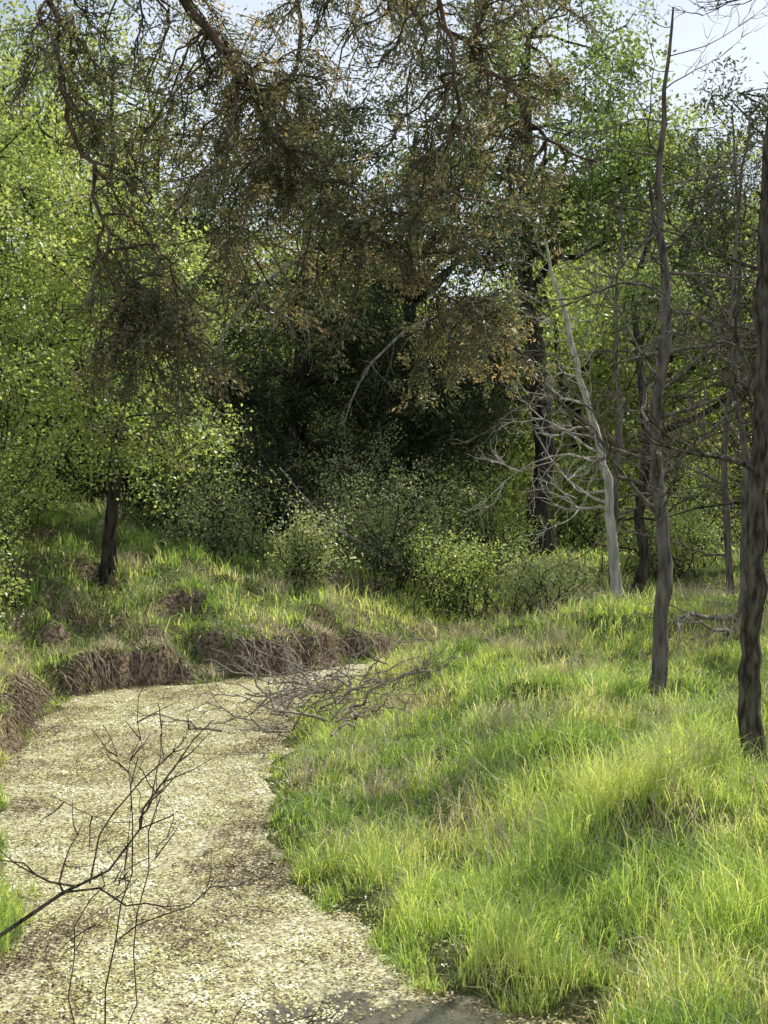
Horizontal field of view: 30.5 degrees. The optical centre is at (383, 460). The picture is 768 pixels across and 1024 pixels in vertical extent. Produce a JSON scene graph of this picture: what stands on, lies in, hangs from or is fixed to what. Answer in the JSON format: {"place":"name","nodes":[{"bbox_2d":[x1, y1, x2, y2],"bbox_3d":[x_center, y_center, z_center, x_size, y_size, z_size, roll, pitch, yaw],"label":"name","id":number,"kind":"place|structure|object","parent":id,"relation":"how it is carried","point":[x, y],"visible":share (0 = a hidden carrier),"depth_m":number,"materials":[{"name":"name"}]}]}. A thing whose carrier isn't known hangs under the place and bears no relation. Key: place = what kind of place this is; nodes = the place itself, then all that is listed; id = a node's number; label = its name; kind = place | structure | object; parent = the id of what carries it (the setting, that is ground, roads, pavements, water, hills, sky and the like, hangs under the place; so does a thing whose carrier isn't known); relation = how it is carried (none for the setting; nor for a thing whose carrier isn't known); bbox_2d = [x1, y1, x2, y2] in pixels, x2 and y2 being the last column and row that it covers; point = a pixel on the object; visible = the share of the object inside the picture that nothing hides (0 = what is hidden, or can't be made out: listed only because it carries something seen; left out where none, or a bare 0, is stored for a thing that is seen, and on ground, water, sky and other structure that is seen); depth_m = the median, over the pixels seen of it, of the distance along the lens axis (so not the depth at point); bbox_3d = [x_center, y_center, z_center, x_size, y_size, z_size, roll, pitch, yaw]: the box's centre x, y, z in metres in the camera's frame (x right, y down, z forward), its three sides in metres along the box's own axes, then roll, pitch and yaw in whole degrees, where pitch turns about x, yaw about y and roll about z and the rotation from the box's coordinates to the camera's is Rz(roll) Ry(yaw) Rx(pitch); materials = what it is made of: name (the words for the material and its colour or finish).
{"place":"outdoors","nodes":[
{"label":"outdoors","id":0,"kind":"place"},
{"bbox_2d":[0,465,767,1023],"bbox_3d":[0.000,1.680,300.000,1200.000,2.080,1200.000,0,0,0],"label":"ground","id":1,"kind":"structure","parent":0,"point":[54,633],"depth_m":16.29,"materials":[{"name":"green plant"}]},
{"bbox_2d":[0,510,32,654],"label":"shrub","id":2,"kind":"object","parent":1,"relation":"on","point":[3,590],"visible":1,"depth_m":14.81,"materials":[{"name":"green plant"}]},
{"bbox_2d":[0,413,81,614],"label":"shrub","id":3,"kind":"object","parent":1,"relation":"on","point":[5,527],"visible":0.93,"depth_m":16.95,"materials":[{"name":"green plant"}]},
{"bbox_2d":[0,378,107,528],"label":"shrub","id":4,"kind":"object","parent":1,"relation":"on","point":[51,498],"visible":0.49,"depth_m":20.94,"materials":[{"name":"green plant"}]},
{"bbox_2d":[0,0,131,483],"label":"elm tree","id":5,"kind":"object","parent":1,"relation":"on","point":[7,388],"visible":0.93,"depth_m":17.25,"materials":[{"name":"green plant"}]},
{"bbox_2d":[0,200,207,501],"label":"cedar tree","id":6,"kind":"object","parent":1,"relation":"on","point":[47,425],"visible":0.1,"depth_m":28.14,"materials":[{"name":"green plant"}]},
{"bbox_2d":[0,0,240,348],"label":"elm tree","id":7,"kind":"object","parent":1,"relation":"on","point":[92,42],"visible":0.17,"depth_m":24.05,"materials":[{"name":"green plant"}]},
{"bbox_2d":[0,25,253,584],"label":"elm tree","id":8,"kind":"object","parent":1,"relation":"on","point":[109,549],"visible":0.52,"depth_m":18.65,"materials":[{"name":"green plant"}]},
{"bbox_2d":[9,100,292,511],"bbox_3d":[-4.632,-2.700,27.120,5.771,8.466,5.538,0,0,0],"label":"cedar tree","id":9,"kind":"object","parent":1,"relation":"on","point":[100,477],"visible":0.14,"depth_m":26.58,"materials":[{"name":"green plant"}]},
{"bbox_2d":[98,418,261,543],"bbox_3d":[-3.668,0.438,23.884,2.469,2.331,2.353,0,0,37],"label":"shrub","id":10,"kind":"object","parent":1,"relation":"on","point":[161,521],"visible":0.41,"depth_m":23.77,"materials":[{"name":"green plant"}]},
{"bbox_2d":[0,623,401,744],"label":"bank roots","id":11,"kind":"object","parent":1,"relation":"on","point":[32,702],"visible":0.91,"depth_m":15.82,"materials":[{"name":"brown wood"}]},
{"bbox_2d":[149,454,281,563],"bbox_3d":[-2.602,0.928,22.041,2.147,2.330,1.919,0,0,0],"label":"shrub","id":12,"kind":"object","parent":1,"relation":"on","point":[219,535],"visible":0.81,"depth_m":21.97,"materials":[{"name":"green plant"}]},
{"bbox_2d":[105,47,451,546],"bbox_3d":[-1.822,-2.844,25.090,5.806,9.305,5.156,0,0,38],"label":"cedar tree","id":13,"kind":"object","parent":1,"relation":"on","point":[293,395],"visible":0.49,"depth_m":24.52,"materials":[{"name":"green plant"}]},
{"bbox_2d":[190,249,329,437],"bbox_3d":[-1.990,-1.783,22.257,2.730,3.329,1.661,0,0,-26],"label":"dead bough","id":14,"kind":"object","parent":13,"relation":"attached to","point":[274,274],"visible":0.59,"depth_m":22.26,"materials":[{"name":"brown wood"}]},
{"bbox_2d":[334,317,471,465],"bbox_3d":[0.318,-1.154,23.432,2.908,2.587,1.793,0,0,-37],"label":"dead bough","id":15,"kind":"object","parent":13,"relation":"attached to","point":[367,368],"visible":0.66,"depth_m":23.28,"materials":[{"name":"grey wood"}]},
{"bbox_2d":[0,660,564,1023],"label":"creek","id":16,"kind":"structure","parent":1,"relation":"in","point":[319,982],"depth_m":8.36,"materials":[{"name":"beige gravel"}]},
{"bbox_2d":[0,670,339,1023],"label":"dead twig","id":17,"kind":"object","parent":16,"relation":"on","point":[48,902],"visible":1,"depth_m":6.40,"materials":[{"name":"brown wood"}]},
{"bbox_2d":[123,610,462,737],"bbox_3d":[-0.728,2.012,13.545,2.996,1.246,4.324,0,0,0],"label":"brush pile","id":18,"kind":"object","parent":16,"relation":"on","point":[345,697],"visible":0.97,"depth_m":13.01,"materials":[{"name":"brown wood"}]},
{"bbox_2d":[0,633,652,1023],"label":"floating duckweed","id":19,"kind":"object","parent":16,"relation":"on","point":[100,981],"visible":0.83,"depth_m":8.56,"materials":[{"name":"beige plant"}]},
{"bbox_2d":[0,0,610,478],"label":"juniper tree","id":20,"kind":"object","parent":1,"relation":"on","point":[148,318],"visible":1,"depth_m":4.50,"materials":[{"name":"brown plant"}]},
{"bbox_2d":[255,467,363,591],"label":"shrub","id":21,"kind":"object","parent":1,"relation":"on","point":[306,544],"visible":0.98,"depth_m":20.09,"materials":[{"name":"green plant"}]},
{"bbox_2d":[244,397,448,563],"bbox_3d":[-0.689,0.410,23.968,2.976,3.034,2.658,0,0,32],"label":"shrub","id":22,"kind":"object","parent":1,"relation":"on","point":[338,473],"visible":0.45,"depth_m":23.86,"materials":[{"name":"green plant"}]},
{"bbox_2d":[279,459,433,584],"bbox_3d":[-0.376,1.001,21.999,2.714,2.042,0.689,0,0,-19],"label":"dead bough","id":23,"kind":"object","parent":1,"relation":"on","point":[359,542],"visible":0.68,"depth_m":21.82,"materials":[{"name":"brown wood"}]},
{"bbox_2d":[186,242,577,542],"bbox_3d":[-0.089,-1.350,30.993,8.701,7.983,5.503,0,0,0],"label":"cedar tree","id":24,"kind":"object","parent":1,"relation":"on","point":[332,427],"visible":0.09,"depth_m":30.49,"materials":[{"name":"green plant"}]},
{"bbox_2d":[0,163,767,550],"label":"distant treeline","id":25,"kind":"object","parent":1,"relation":"on","point":[602,363],"visible":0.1,"depth_m":42.66,"materials":[{"name":"green plant"}]},
{"bbox_2d":[0,544,767,901],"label":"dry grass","id":26,"kind":"structure","parent":1,"relation":"on","point":[410,644],"depth_m":12.99,"materials":[{"name":"green plant"}]},
{"bbox_2d":[306,448,492,596],"bbox_3d":[0.285,1.006,22.294,2.915,2.425,2.463,0,0,-38],"label":"shrub","id":27,"kind":"object","parent":1,"relation":"on","point":[380,525],"visible":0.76,"depth_m":22.02,"materials":[{"name":"green plant"}]},
{"bbox_2d":[288,131,577,554],"bbox_3d":[0.917,-2.111,26.621,4.899,8.249,5.205,0,0,37],"label":"cedar tree","id":28,"kind":"object","parent":1,"relation":"on","point":[419,439],"visible":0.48,"depth_m":25.61,"materials":[{"name":"green plant"}]},
{"bbox_2d":[391,501,536,620],"bbox_3d":[1.017,1.585,21.186,2.056,1.951,1.916,0,0,40],"label":"shrub","id":29,"kind":"object","parent":1,"relation":"on","point":[437,580],"visible":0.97,"depth_m":21.09,"materials":[{"name":"green plant"}]},
{"bbox_2d":[405,441,552,568],"bbox_3d":[1.597,0.897,24.441,2.592,2.493,2.175,0,0,0],"label":"shrub","id":30,"kind":"object","parent":1,"relation":"on","point":[495,517],"visible":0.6,"depth_m":24.32,"materials":[{"name":"green plant"}]},
{"bbox_2d":[487,526,603,618],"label":"shrub","id":31,"kind":"object","parent":1,"relation":"on","point":[538,582],"visible":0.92,"depth_m":21.64,"materials":[{"name":"green plant"}]},
{"bbox_2d":[450,218,645,601],"bbox_3d":[2.111,-0.450,17.195,2.170,4.892,2.031,0,0,-36],"label":"dead tree","id":32,"kind":"object","parent":1,"relation":"on","point":[613,555],"visible":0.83,"depth_m":17.14,"materials":[{"name":"grey wood"}]},
{"bbox_2d":[349,0,754,558],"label":"oak tree","id":33,"kind":"object","parent":1,"relation":"on","point":[602,186],"visible":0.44,"depth_m":27.44,"materials":[{"name":"green plant"}]},
{"bbox_2d":[498,444,684,548],"bbox_3d":[4.541,0.885,31.805,4.813,2.570,2.943,0,0,0],"label":"shrub","id":34,"kind":"object","parent":1,"relation":"on","point":[580,524],"visible":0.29,"depth_m":31.73,"materials":[{"name":"green plant"}]},
{"bbox_2d":[447,0,767,696],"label":"bare tree","id":35,"kind":"object","parent":1,"relation":"on","point":[663,595],"visible":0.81,"depth_m":12.16,"materials":[{"name":"grey plant"}]},
{"bbox_2d":[504,175,749,591],"bbox_3d":[3.325,-0.838,17.426,2.657,5.607,4.004,0,0,-31],"label":"dead tree","id":36,"kind":"object","parent":1,"relation":"on","point":[618,462],"visible":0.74,"depth_m":17.58,"materials":[{"name":"grey wood"}]},
{"bbox_2d":[514,90,762,534],"bbox_3d":[8.234,-3.641,35.465,10.337,11.559,7.199,0,0,24],"label":"oak tree","id":37,"kind":"object","parent":1,"relation":"on","point":[672,387],"visible":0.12,"depth_m":35.48,"materials":[{"name":"green plant"}]},
{"bbox_2d":[526,180,752,597],"bbox_3d":[4.320,-1.017,22.666,3.545,7.086,3.780,0,0,-27],"label":"tree","id":38,"kind":"object","parent":1,"relation":"on","point":[643,553],"visible":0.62,"depth_m":22.54,"materials":[{"name":"grey plant"}]},
{"bbox_2d":[575,503,721,580],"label":"shrub","id":39,"kind":"object","parent":1,"relation":"on","point":[675,548],"visible":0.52,"depth_m":24.44,"materials":[{"name":"green plant"}]},
{"bbox_2d":[576,93,766,625],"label":"bare tree","id":40,"kind":"object","parent":1,"relation":"on","point":[743,488],"visible":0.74,"depth_m":15.40,"materials":[{"name":"grey plant"}]},
{"bbox_2d":[578,113,767,595],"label":"bare tree","id":41,"kind":"object","parent":1,"relation":"on","point":[727,554],"visible":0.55,"depth_m":20.18,"materials":[{"name":"grey plant"}]},
{"bbox_2d":[607,458,740,566],"bbox_3d":[5.541,1.044,26.481,2.867,2.294,2.368,0,0,22],"label":"shrub","id":42,"kind":"object","parent":1,"relation":"on","point":[699,538],"visible":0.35,"depth_m":26.42,"materials":[{"name":"green plant"}]},
{"bbox_2d":[594,0,767,773],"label":"tree","id":43,"kind":"object","parent":1,"relation":"on","point":[750,723],"visible":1,"depth_m":9.29,"materials":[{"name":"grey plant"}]},
{"bbox_2d":[625,602,737,651],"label":"fallen branch","id":44,"kind":"object","parent":1,"relation":"on","point":[688,614],"visible":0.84,"depth_m":14.60,"materials":[{"name":"grey wood"}]},
{"bbox_2d":[616,47,767,557],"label":"cedar tree","id":45,"kind":"object","parent":1,"relation":"on","point":[744,94],"visible":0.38,"depth_m":27.03,"materials":[{"name":"green plant"}]},
{"bbox_2d":[624,430,767,548],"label":"shrub","id":46,"kind":"object","parent":1,"relation":"on","point":[733,494],"visible":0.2,"depth_m":30.79,"materials":[{"name":"green plant"}]},
{"bbox_2d":[634,104,767,538],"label":"cedar tree","id":47,"kind":"object","parent":1,"relation":"on","point":[727,225],"visible":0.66,"depth_m":17.66,"materials":[{"name":"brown plant"}]},
{"bbox_2d":[690,181,760,489],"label":"oak tree","id":48,"kind":"object","parent":1,"relation":"on","point":[756,220],"visible":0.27,"depth_m":19.53,"materials":[{"name":"green plant"}]},
{"bbox_2d":[0,0,767,463],"label":"sky","id":49,"kind":"structure","parent":0,"point":[688,33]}
]}

